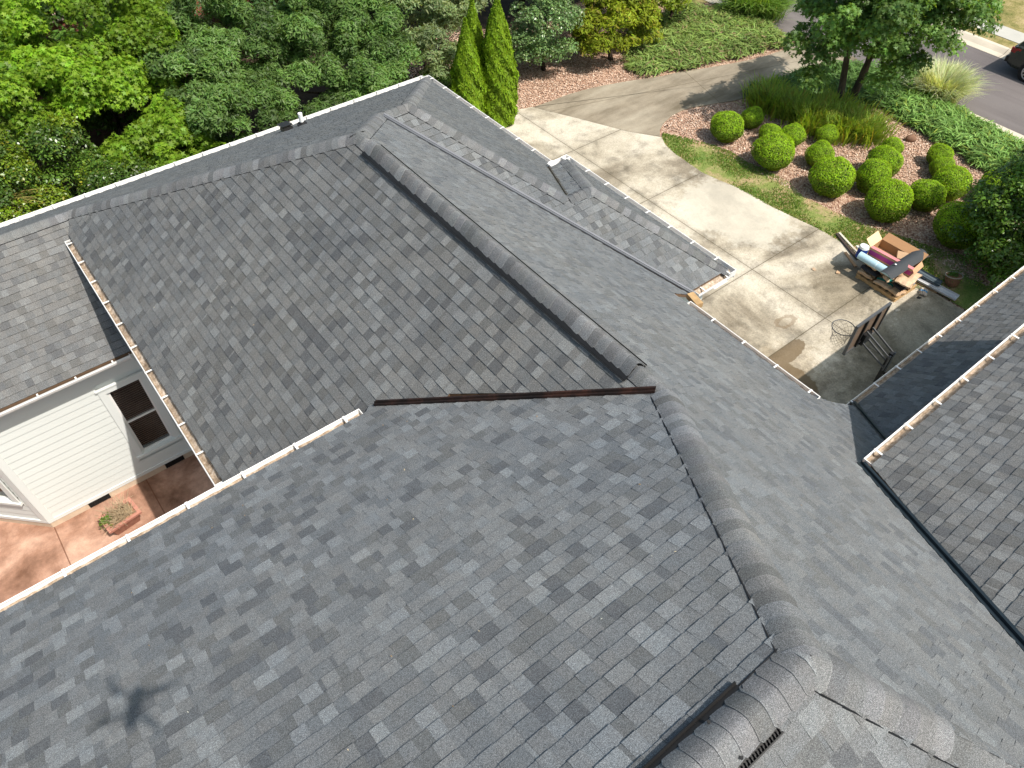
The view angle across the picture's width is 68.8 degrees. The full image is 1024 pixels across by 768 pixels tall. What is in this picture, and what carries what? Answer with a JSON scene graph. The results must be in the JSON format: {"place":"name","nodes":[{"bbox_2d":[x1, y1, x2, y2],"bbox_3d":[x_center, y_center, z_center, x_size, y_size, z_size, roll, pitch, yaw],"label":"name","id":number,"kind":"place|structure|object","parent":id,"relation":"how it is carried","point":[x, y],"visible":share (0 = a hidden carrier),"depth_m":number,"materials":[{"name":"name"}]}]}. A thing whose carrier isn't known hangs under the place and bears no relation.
{"place":"outdoors","nodes":[
{"label":"outdoors","id":0,"kind":"place"},
{"bbox_2d":[0,454,213,603],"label":"patio","id":1,"kind":"structure","parent":0,"point":[31,555],"depth_m":15.27,"materials":[{"name":"concrete"}]},
{"bbox_2d":[93,493,141,534],"bbox_3d":[-7.996,2.628,15.226,0.861,0.629,0.942,-30,56,-24],"label":"planter","id":2,"kind":"object","parent":1,"relation":"on","point":[123,515],"visible":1,"depth_m":15.16,"materials":[{"name":"pink ceramic"}]},
{"bbox_2d":[43,0,265,39],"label":"broadleaf tree","id":3,"kind":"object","parent":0,"point":[61,22],"depth_m":28.39,"materials":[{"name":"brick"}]},
{"bbox_2d":[0,0,579,207],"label":"woodland floor","id":4,"kind":"structure","parent":0,"point":[303,97],"depth_m":27.13,"materials":[{"name":"green plant"}]},
{"bbox_2d":[0,18,31,93],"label":"sweetgum tree","id":5,"kind":"object","parent":4,"relation":"on","point":[5,44],"visible":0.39,"depth_m":18.76,"materials":[{"name":"green plant"}]},
{"bbox_2d":[0,167,51,219],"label":"palm fronds","id":6,"kind":"object","parent":4,"relation":"on","point":[15,194],"visible":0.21,"depth_m":18.68,"materials":[{"name":"green plant"}]},
{"bbox_2d":[12,184,50,214],"bbox_3d":[-14.710,-4.745,20.705,3.356,1.371,2.461,-70,78,-39],"label":"undergrowth bush","id":7,"kind":"object","parent":4,"relation":"on","point":[31,202],"visible":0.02,"depth_m":21.14,"materials":[{"name":"green plant"}]},
{"bbox_2d":[14,0,62,106],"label":"broadleaf tree","id":8,"kind":"object","parent":4,"relation":"on","point":[48,17],"visible":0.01,"depth_m":24.04,"materials":[{"name":"green plant"}]},
{"bbox_2d":[0,110,154,222],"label":"holly shrub","id":9,"kind":"object","parent":4,"relation":"on","point":[92,170],"visible":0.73,"depth_m":18.87,"materials":[{"name":"green plant"}]},
{"bbox_2d":[58,166,116,197],"bbox_3d":[-11.325,-5.886,21.684,2.283,1.380,3.346,28,55,22],"label":"undergrowth bush","id":10,"kind":"object","parent":4,"relation":"on","point":[73,191],"visible":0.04,"depth_m":21.10,"materials":[{"name":"green plant"}]},
{"bbox_2d":[0,26,182,136],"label":"broadleaf tree","id":11,"kind":"object","parent":4,"relation":"on","point":[106,116],"visible":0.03,"depth_m":23.43,"materials":[{"name":"green plant"}]},
{"bbox_2d":[0,0,199,143],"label":"sweetgum tree","id":12,"kind":"object","parent":4,"relation":"on","point":[118,39],"visible":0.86,"depth_m":19.69,"materials":[{"name":"green plant"}]},
{"bbox_2d":[40,2,196,25],"bbox_3d":[-13.452,-13.019,26.261,6.255,4.496,5.010,-30,56,-24],"label":"broadleaf tree","id":13,"kind":"object","parent":4,"relation":"on","point":[56,12],"visible":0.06,"depth_m":25.05,"materials":[{"name":"green plant"}]},
{"bbox_2d":[97,88,225,181],"bbox_3d":[-9.448,-6.113,20.966,2.489,3.504,3.470,24,53,19],"label":"sweetgum tree","id":14,"kind":"object","parent":4,"relation":"on","point":[159,131],"visible":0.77,"depth_m":19.84,"materials":[{"name":"green plant"}]},
{"bbox_2d":[187,113,234,147],"bbox_3d":[-10.205,-7.389,22.874,3.587,1.469,2.575,-30,56,-24],"label":"undergrowth bush","id":15,"kind":"object","parent":4,"relation":"on","point":[226,138],"visible":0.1,"depth_m":23.52,"materials":[{"name":"green plant"}]},
{"bbox_2d":[137,27,297,147],"bbox_3d":[-8.166,-7.717,21.859,4.436,4.290,3.708,-30,56,-24],"label":"oak tree","id":16,"kind":"object","parent":4,"relation":"on","point":[216,78],"visible":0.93,"depth_m":20.79,"materials":[{"name":"green plant"}]},
{"bbox_2d":[153,0,373,125],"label":"oak tree","id":17,"kind":"object","parent":4,"relation":"on","point":[234,14],"visible":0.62,"depth_m":21.55,"materials":[{"name":"green plant"}]},
{"bbox_2d":[245,0,333,15],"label":"broadleaf tree","id":18,"kind":"object","parent":4,"relation":"on","point":[273,2],"visible":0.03,"depth_m":26.75,"materials":[{"name":"green plant"}]},
{"bbox_2d":[257,6,409,116],"bbox_3d":[-5.462,-9.594,23.511,5.102,4.289,3.684,-30,56,-24],"label":"oak tree","id":19,"kind":"object","parent":4,"relation":"on","point":[340,45],"visible":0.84,"depth_m":22.60,"materials":[{"name":"green plant"}]},
{"bbox_2d":[281,0,424,78],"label":"oak tree","id":20,"kind":"object","parent":4,"relation":"on","point":[379,46],"visible":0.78,"depth_m":23.23,"materials":[{"name":"green plant"}]},
{"bbox_2d":[399,69,451,88],"bbox_3d":[-3.078,-9.394,24.866,3.299,1.277,2.470,-30,56,-24],"label":"undergrowth bush","id":21,"kind":"object","parent":4,"relation":"on","point":[444,82],"visible":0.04,"depth_m":25.01,"materials":[{"name":"green plant"}]},
{"bbox_2d":[411,0,447,14],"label":"broadleaf tree","id":22,"kind":"object","parent":4,"relation":"on","point":[416,7],"visible":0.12,"depth_m":29.35,"materials":[{"name":"green plant"}]},
{"bbox_2d":[387,0,493,85],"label":"silverberry tree","id":23,"kind":"object","parent":4,"relation":"on","point":[441,14],"visible":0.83,"depth_m":24.96,"materials":[{"name":"green plant"}]},
{"bbox_2d":[449,17,486,113],"bbox_3d":[-1.442,-9.922,24.103,1.292,3.761,1.304,0,49,0],"label":"arborvitae","id":24,"kind":"object","parent":4,"relation":"on","point":[467,84],"visible":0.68,"depth_m":23.66,"materials":[{"name":"green plant"}]},
{"bbox_2d":[466,0,483,56],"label":"arborvitae","id":25,"kind":"object","parent":4,"relation":"on","point":[474,23],"visible":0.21,"depth_m":23.75,"materials":[{"name":"green plant"}]},
{"bbox_2d":[478,0,519,127],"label":"arborvitae","id":26,"kind":"object","parent":4,"relation":"on","point":[498,64],"visible":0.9,"depth_m":24.06,"materials":[{"name":"green plant"}]},
{"bbox_2d":[517,0,524,10],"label":"broadleaf tree","id":27,"kind":"object","parent":4,"relation":"on","point":[522,4],"visible":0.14,"depth_m":31.61,"materials":[{"name":"green plant"}]},
{"bbox_2d":[0,0,1007,504],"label":"ground","id":28,"kind":"structure","parent":0,"point":[910,224],"depth_m":25.40,"materials":[{"name":"brown gravel"}]},
{"bbox_2d":[0,75,1023,767],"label":"house","id":29,"kind":"structure","parent":28,"relation":"on","point":[564,399],"depth_m":7.63,"materials":[{"name":"tile"}]},
{"bbox_2d":[0,479,22,506],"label":"window","id":30,"kind":"structure","parent":29,"relation":"in","point":[10,499],"depth_m":14.65,"materials":[{"name":"white paint"}]},
{"bbox_2d":[95,370,182,459],"bbox_3d":[-7.489,0.583,15.048,0.980,2.160,0.260,-30,56,-24],"label":"window","id":31,"kind":"structure","parent":29,"relation":"in","point":[132,401],"depth_m":15.07,"materials":[{"name":"white paint"}]},
{"bbox_2d":[508,0,584,70],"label":"laurel shrub","id":32,"kind":"object","parent":28,"relation":"on","point":[538,42],"visible":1,"depth_m":26.72,"materials":[{"name":"green plant"}]},
{"bbox_2d":[568,0,663,60],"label":"cedar tree","id":33,"kind":"object","parent":28,"relation":"on","point":[631,13],"visible":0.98,"depth_m":27.30,"materials":[{"name":"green plant"}]},
{"bbox_2d":[654,0,691,20],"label":"bushy tree","id":34,"kind":"object","parent":28,"relation":"on","point":[671,5],"visible":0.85,"depth_m":29.07,"materials":[{"name":"green plant"}]},
{"bbox_2d":[656,0,706,8],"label":"lawn","id":35,"kind":"structure","parent":28,"relation":"on","point":[700,1],"depth_m":32.45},
{"bbox_2d":[534,37,856,136],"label":"old driveway lane","id":36,"kind":"structure","parent":28,"relation":"on","point":[650,106],"depth_m":27.13,"materials":[{"name":"concrete"}]},
{"bbox_2d":[406,26,992,283],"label":"mulch chips","id":37,"kind":"object","parent":28,"relation":"on","point":[799,148],"visible":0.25,"depth_m":25.57,"materials":[{"name":"brown wood"}]},
{"bbox_2d":[618,2,788,76],"bbox_3d":[7.192,-13.815,29.674,7.659,0.728,5.396,-30,56,-24],"label":"spreading juniper","id":38,"kind":"object","parent":28,"relation":"on","point":[697,35],"visible":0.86,"depth_m":29.36,"materials":[{"name":"green plant"}]},
{"bbox_2d":[709,110,744,142],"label":"boxwood ball","id":39,"kind":"object","parent":28,"relation":"on","point":[728,127],"visible":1,"depth_m":24.52,"materials":[{"name":"green plant"}]},
{"bbox_2d":[741,106,764,128],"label":"boxwood ball","id":40,"kind":"object","parent":28,"relation":"on","point":[753,117],"visible":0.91,"depth_m":25.28,"materials":[{"name":"green plant"}]},
{"bbox_2d":[758,123,782,137],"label":"boxwood ball","id":41,"kind":"object","parent":28,"relation":"on","point":[767,128],"visible":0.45,"depth_m":24.57,"materials":[{"name":"green plant"}]},
{"bbox_2d":[751,131,795,170],"bbox_3d":[8.343,-7.365,23.811,1.350,1.287,1.422,-33,57,-25],"label":"boxwood ball","id":42,"kind":"object","parent":28,"relation":"on","point":[774,151],"visible":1,"depth_m":23.41,"materials":[{"name":"green plant"}]},
{"bbox_2d":[781,122,806,145],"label":"boxwood ball","id":43,"kind":"object","parent":28,"relation":"on","point":[796,132],"visible":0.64,"depth_m":24.52,"materials":[{"name":"green plant"}]},
{"bbox_2d":[804,139,834,165],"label":"boxwood ball","id":44,"kind":"object","parent":28,"relation":"on","point":[816,151],"visible":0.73,"depth_m":23.69,"materials":[{"name":"green plant"}]},
{"bbox_2d":[734,70,908,149],"bbox_3d":[10.529,-9.522,25.790,6.008,0.881,3.750,22,53,18],"label":"iris clump","id":45,"kind":"object","parent":28,"relation":"on","point":[861,124],"visible":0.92,"depth_m":25.55,"materials":[{"name":"green plant"}]},
{"bbox_2d":[815,124,838,144],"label":"boxwood ball","id":46,"kind":"object","parent":28,"relation":"on","point":[828,132],"visible":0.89,"depth_m":24.66,"materials":[{"name":"green plant"}]},
{"bbox_2d":[739,58,915,112],"bbox_3d":[11.643,-11.265,27.541,6.452,0.663,3.847,8,50,6],"label":"spreading juniper","id":47,"kind":"object","parent":28,"relation":"on","point":[855,68],"visible":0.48,"depth_m":27.05,"materials":[{"name":"green plant"}]},
{"bbox_2d":[661,132,995,309],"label":"lawn grass","id":48,"kind":"structure","parent":28,"relation":"on","point":[728,158],"depth_m":22.95,"materials":[{"name":"green plant"}]},
{"bbox_2d":[835,233,856,259],"bbox_3d":[9.619,-3.963,21.479,0.070,0.055,1.199,-9,50,-8],"label":"trim strip","id":49,"kind":"object","parent":48,"relation":"on","point":[845,244],"depth_m":21.47,"materials":[{"name":"grey metal"}]},
{"bbox_2d":[838,232,855,251],"bbox_3d":[9.719,-4.017,21.506,0.060,0.065,1.143,-11,50,-10],"label":"trim strip","id":50,"kind":"object","parent":48,"relation":"on","point":[846,240],"depth_m":21.59,"materials":[{"name":"white metal"}]},
{"bbox_2d":[917,277,959,300],"bbox_3d":[11.423,-2.697,20.343,0.260,0.087,1.430,-37,59,-28],"label":"metal channel","id":51,"kind":"object","parent":48,"relation":"on","point":[946,292],"visible":0.65,"depth_m":20.25,"materials":[{"name":"silver metal"}]},
{"bbox_2d":[918,269,942,286],"bbox_3d":[11.230,-3.046,20.504,1.122,0.197,0.240,33,57,25],"label":"metal channel","id":52,"kind":"object","parent":51,"relation":"on","point":[931,278],"visible":0.55,"depth_m":20.44,"materials":[{"name":"grey metal"}]},
{"bbox_2d":[945,270,963,286],"bbox_3d":[12.033,-2.875,20.384,0.457,0.426,0.485,-30,56,-24],"label":"flower pot","id":53,"kind":"object","parent":48,"relation":"on","point":[953,278],"visible":1,"depth_m":20.30,"materials":[{"name":"brown ceramic"}]},
{"bbox_2d":[807,156,856,197],"bbox_3d":[9.781,-6.314,22.895,1.460,1.334,1.387,-22,53,-18],"label":"boxwood ball","id":54,"kind":"object","parent":28,"relation":"on","point":[832,177],"visible":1,"depth_m":22.49,"materials":[{"name":"green plant"}]},
{"bbox_2d":[855,158,891,193],"bbox_3d":[11.112,-6.346,22.999,1.093,1.207,1.114,28,55,22],"label":"boxwood ball","id":55,"kind":"object","parent":28,"relation":"on","point":[870,172],"visible":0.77,"depth_m":22.66,"materials":[{"name":"green plant"}]},
{"bbox_2d":[865,145,903,176],"bbox_3d":[11.733,-6.981,23.590,1.060,1.140,1.138,0,49,-1],"label":"boxwood ball","id":56,"kind":"object","parent":28,"relation":"on","point":[894,159],"visible":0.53,"depth_m":23.20,"materials":[{"name":"green plant"}]},
{"bbox_2d":[863,179,914,222],"bbox_3d":[11.090,-5.353,22.042,1.337,1.406,1.408,31,55,23],"label":"boxwood ball","id":57,"kind":"object","parent":28,"relation":"on","point":[888,202],"visible":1,"depth_m":21.63,"materials":[{"name":"green plant"}]},
{"bbox_2d":[778,0,1004,104],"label":"sweetgum tree","id":58,"kind":"object","parent":28,"relation":"on","point":[886,26],"visible":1,"depth_m":22.89,"materials":[{"name":"green plant"}]},
{"bbox_2d":[879,137,904,154],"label":"boxwood ball","id":59,"kind":"object","parent":28,"relation":"on","point":[896,143],"visible":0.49,"depth_m":24.12,"materials":[{"name":"green plant"}]},
{"bbox_2d":[905,134,916,141],"bbox_3d":[13.464,-8.312,25.239,0.347,0.260,0.346,11,50,8],"label":"stone","id":60,"kind":"object","parent":28,"relation":"on","point":[911,138],"visible":1,"depth_m":25.12,"materials":[{"name":"brown stone"}]},
{"bbox_2d":[910,179,946,211],"bbox_3d":[12.457,-5.640,22.469,1.058,1.085,1.113,8,50,6],"label":"boxwood ball","id":61,"kind":"object","parent":28,"relation":"on","point":[929,194],"visible":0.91,"depth_m":22.13,"materials":[{"name":"green plant"}]},
{"bbox_2d":[926,143,953,162],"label":"boxwood ball","id":62,"kind":"object","parent":28,"relation":"on","point":[935,150],"visible":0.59,"depth_m":23.82,"materials":[{"name":"green plant"}]},
{"bbox_2d":[929,156,955,175],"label":"boxwood ball","id":63,"kind":"object","parent":28,"relation":"on","point":[935,165],"visible":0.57,"depth_m":23.42,"materials":[{"name":"green plant"}]},
{"bbox_2d":[931,164,972,200],"bbox_3d":[13.379,-6.087,22.821,1.148,1.177,1.210,6,49,5],"label":"boxwood ball","id":64,"kind":"object","parent":28,"relation":"on","point":[955,181],"visible":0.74,"depth_m":22.44,"materials":[{"name":"green plant"}]},
{"bbox_2d":[888,84,1023,171],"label":"spreading juniper","id":65,"kind":"object","parent":28,"relation":"on","point":[986,146],"visible":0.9,"depth_m":25.12,"materials":[{"name":"green plant"}]},
{"bbox_2d":[932,200,986,248],"bbox_3d":[12.702,-4.478,21.248,1.395,1.504,1.468,23,53,18],"label":"boxwood ball","id":66,"kind":"object","parent":28,"relation":"on","point":[949,213],"visible":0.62,"depth_m":20.94,"materials":[{"name":"green plant"}]},
{"bbox_2d":[942,20,1017,48],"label":"verge","id":67,"kind":"structure","parent":28,"relation":"on","point":[1004,42],"depth_m":30.25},
{"bbox_2d":[940,146,1023,286],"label":"evergreen tree","id":68,"kind":"object","parent":28,"relation":"on","point":[999,247],"visible":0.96,"depth_m":19.58,"materials":[{"name":"green plant"}]},
{"bbox_2d":[977,167,1014,188],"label":"boxwood ball","id":69,"kind":"object","parent":28,"relation":"on","point":[983,177],"visible":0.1,"depth_m":22.45,"materials":[{"name":"green plant"}]},
{"bbox_2d":[506,107,964,403],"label":"driveway","id":70,"kind":"structure","parent":0,"point":[779,301],"depth_m":20.89,"materials":[{"name":"concrete"}]},
{"bbox_2d":[844,252,856,266],"bbox_3d":[9.559,-3.523,21.111,0.070,0.035,0.617,-8,50,-8],"label":"trim strip","id":71,"kind":"object","parent":70,"relation":"on","point":[850,259],"depth_m":21.08,"materials":[{"name":"wood"}]},
{"bbox_2d":[830,302,896,384],"bbox_3d":[7.123,0.130,15.479,1.100,3.765,2.047,-30,56,-24],"label":"basketball hoop","id":72,"kind":"object","parent":70,"relation":"on","point":[865,330],"visible":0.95,"depth_m":14.57,"materials":[{"name":"grey metal"}]},
{"bbox_2d":[855,273,916,301],"bbox_3d":[10.230,-2.817,20.466,1.004,0.125,1.311,-30,56,-24],"label":"pallet","id":73,"kind":"object","parent":70,"relation":"on","point":[882,290],"visible":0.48,"depth_m":20.25,"materials":[{"name":"brown wood"}]},
{"bbox_2d":[888,287,906,296],"bbox_3d":[10.329,-2.486,20.015,0.403,0.152,0.323,-20,52,-17],"label":"paper bundle","id":74,"kind":"object","parent":73,"relation":"on","point":[895,291],"visible":0.85,"depth_m":19.94,"materials":[{"name":"brown paper"}]},
{"bbox_2d":[918,287,927,295],"bbox_3d":[11.122,-2.502,20.199,0.223,0.088,0.322,23,53,18],"label":"wrapper scrap","id":75,"kind":"object","parent":70,"relation":"on","point":[923,291],"visible":1,"depth_m":20.16,"materials":[{"name":"grey plastic"}]},
{"bbox_2d":[915,281,936,293],"bbox_3d":[11.217,-2.687,20.420,0.809,0.040,0.060,36,58,26],"label":"wood batten","id":76,"kind":"object","parent":70,"relation":"on","point":[926,287],"visible":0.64,"depth_m":20.36,"materials":[{"name":"brown wood"}]},
{"bbox_2d":[714,0,799,23],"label":"fountain grass","id":77,"kind":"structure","parent":0,"point":[772,10],"depth_m":30.69,"materials":[{"name":"green plant"}]},
{"bbox_2d":[858,268,877,279],"bbox_3d":[9.760,-3.049,20.472,0.397,0.150,0.467,-30,56,-24],"label":"paper bundle","id":78,"kind":"object","parent":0,"point":[866,274],"visible":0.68,"depth_m":20.37,"materials":[{"name":"paper"}]},
{"bbox_2d":[860,264,880,276],"bbox_3d":[9.804,-3.128,20.345,0.432,0.123,0.535,-30,56,-24],"label":"shingle stack","id":79,"kind":"object","parent":78,"relation":"on","point":[868,269],"visible":0.58,"depth_m":20.25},
{"bbox_2d":[714,1,1023,134],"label":"street","id":80,"kind":"structure","parent":0,"point":[1002,104],"depth_m":28.20,"materials":[{"name":"grey asphalt"}]},
{"bbox_2d":[704,0,1023,140],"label":"kerb","id":81,"kind":"structure","parent":80,"relation":"on","point":[712,2],"depth_m":26.06,"materials":[{"name":"concrete"}]},
{"bbox_2d":[919,24,1010,58],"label":"kerb","id":82,"kind":"structure","parent":80,"relation":"on","point":[985,45],"depth_m":30.05,"materials":[{"name":"concrete"}]},
{"bbox_2d":[1004,40,1023,81],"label":"parked car","id":83,"kind":"object","parent":80,"relation":"on","point":[1014,58],"visible":1,"depth_m":28.05,"materials":[{"name":"grey paint"}]},
{"bbox_2d":[873,275,893,289],"bbox_3d":[10.078,-2.732,20.207,0.382,0.144,0.483,-36,58,-27],"label":"paper bundle","id":84,"kind":"object","parent":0,"point":[881,282],"visible":0.91,"depth_m":20.14,"materials":[{"name":"paper"}]},
{"bbox_2d":[892,276,905,290],"bbox_3d":[10.320,-2.699,19.947,0.276,0.129,0.543,-14,51,-12],"label":"shingle stack","id":85,"kind":"object","parent":84,"relation":"on","point":[898,286],"visible":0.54,"depth_m":19.86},
{"bbox_2d":[882,275,896,282],"bbox_3d":[10.148,-2.838,20.046,0.365,0.144,0.283,-7,50,-7],"label":"paper bundle","id":86,"kind":"object","parent":85,"relation":"on","point":[887,278],"visible":0.5,"depth_m":19.97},
{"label":"paper bundle","id":87,"kind":"object","parent":86,"relation":"on","visible":0},
{"bbox_2d":[857,251,889,277],"bbox_3d":[9.762,-3.193,20.037,0.216,0.235,1.054,-33,57,-25],"label":"underlay roll","id":88,"kind":"object","parent":87,"relation":"on","point":[871,261],"visible":0.73,"depth_m":20.02,"materials":[{"name":"white plastic"}]},
{"bbox_2d":[855,243,869,257],"bbox_3d":[9.546,-3.627,20.354,0.266,0.380,0.270,-30,56,-24],"label":"blue bucket","id":89,"kind":"object","parent":88,"relation":"on","point":[863,247],"visible":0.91,"depth_m":20.23,"materials":[{"name":"plastic"}]},
{"bbox_2d":[894,273,921,288],"bbox_3d":[10.510,-2.817,19.831,0.824,0.146,0.423,-37,59,-28],"label":"paper bundle","id":90,"kind":"object","parent":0,"point":[905,281],"visible":0.81,"depth_m":19.72,"materials":[{"name":"beige paper"}]},
{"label":"paper bundle","id":91,"kind":"object","parent":90,"relation":"on","visible":0},
{"bbox_2d":[867,231,927,276],"bbox_3d":[10.353,-3.517,20.133,0.799,0.422,1.544,-30,56,-24],"label":"open carton","id":92,"kind":"object","parent":91,"relation":"on","point":[886,248],"visible":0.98,"depth_m":20.21,"materials":[{"name":"brown cardboard"}]},
{"bbox_2d":[896,251,908,259],"bbox_3d":[10.473,-3.396,20.024,0.320,0.100,0.340,18,51,14],"label":"carton","id":93,"kind":"object","parent":92,"relation":"in","point":[900,255],"visible":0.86,"depth_m":20.02,"materials":[{"name":"brown cardboard"}]},
{"bbox_2d":[881,248,928,279],"bbox_3d":[10.395,-3.198,19.769,1.461,0.229,0.360,-26,54,-22],"label":"curled sheet","id":94,"kind":"object","parent":92,"relation":"on","point":[893,270],"visible":1,"depth_m":19.73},
{"bbox_2d":[952,12,1023,43],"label":"sidewalk","id":95,"kind":"structure","parent":0,"point":[1010,34],"depth_m":30.56,"materials":[{"name":"concrete"}]},
{"bbox_2d":[960,0,1023,32],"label":"lawn","id":96,"kind":"structure","parent":0,"point":[1012,15],"depth_m":31.75,"materials":[{"name":"plant"}]},
{"label":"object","id":97,"kind":"structure","parent":0,"visible":0},
{"bbox_2d":[901,52,999,105],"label":"variegated grass","id":98,"kind":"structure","parent":97,"relation":"on","point":[952,82],"depth_m":26.53,"materials":[{"name":"plant"}]}
]}

